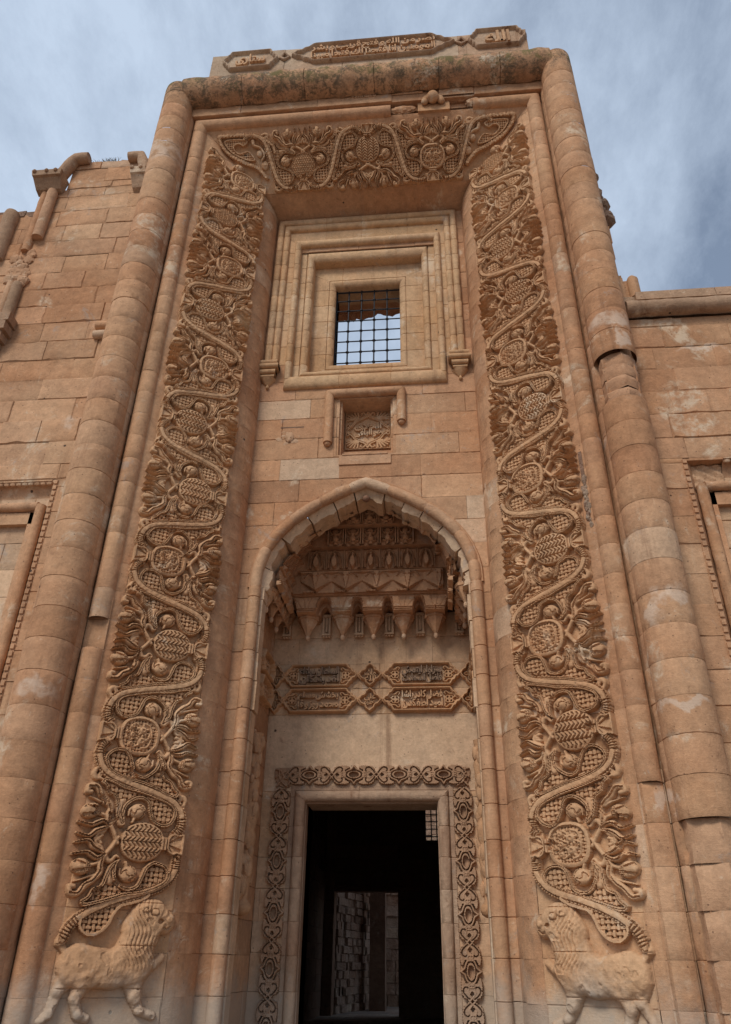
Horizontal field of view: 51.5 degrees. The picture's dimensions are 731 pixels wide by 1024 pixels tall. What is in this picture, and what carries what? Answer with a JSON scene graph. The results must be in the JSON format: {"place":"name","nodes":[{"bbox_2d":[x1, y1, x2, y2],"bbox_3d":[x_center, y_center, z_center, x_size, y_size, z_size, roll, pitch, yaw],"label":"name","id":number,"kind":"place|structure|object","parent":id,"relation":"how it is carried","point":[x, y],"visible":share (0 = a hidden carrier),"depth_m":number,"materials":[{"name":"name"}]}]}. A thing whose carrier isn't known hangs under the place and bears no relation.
{"place":"outdoors","nodes":[
{"label":"outdoors","id":0,"kind":"place"},
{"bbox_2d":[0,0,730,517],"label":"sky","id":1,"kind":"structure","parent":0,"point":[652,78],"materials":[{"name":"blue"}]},
{"bbox_2d":[303,1007,443,1023],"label":"floor","id":2,"kind":"structure","parent":0,"point":[389,1015],"depth_m":17.77,"materials":[{"name":"grey stone"}]},
{"bbox_2d":[236,607,463,1022],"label":"vestibule","id":3,"kind":"object","parent":2,"relation":"on","point":[374,851],"visible":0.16,"depth_m":19.73,"materials":[{"name":"stone"}]},
{"bbox_2d":[333,810,437,1013],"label":"courtyard wall","id":4,"kind":"structure","parent":2,"relation":"on","point":[366,973],"depth_m":21.39,"materials":[{"name":"grey stone"}]},
{"label":"ground","id":5,"kind":"structure","parent":0,"visible":0},
{"bbox_2d":[0,151,164,817],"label":"masonry wall","id":6,"kind":"structure","parent":5,"relation":"on","point":[62,249],"depth_m":10.11,"materials":[{"name":"stone"}]},
{"bbox_2d":[0,25,730,1023],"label":"stone portal","id":7,"kind":"object","parent":5,"relation":"on","point":[198,727],"visible":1,"depth_m":8.85,"materials":[{"name":"stone"}]},
{"bbox_2d":[283,232,446,390],"bbox_3d":[0.048,-2.836,11.719,2.300,3.050,1.031,-2,-31,5],"label":"window frame","id":8,"kind":"structure","parent":7,"relation":"in","point":[411,276],"depth_m":11.56,"materials":[{"name":"stone"}]},
{"bbox_2d":[592,173,730,817],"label":"masonry wall","id":9,"kind":"structure","parent":5,"relation":"on","point":[682,340],"depth_m":8.45,"materials":[{"name":"stone"}]}
]}

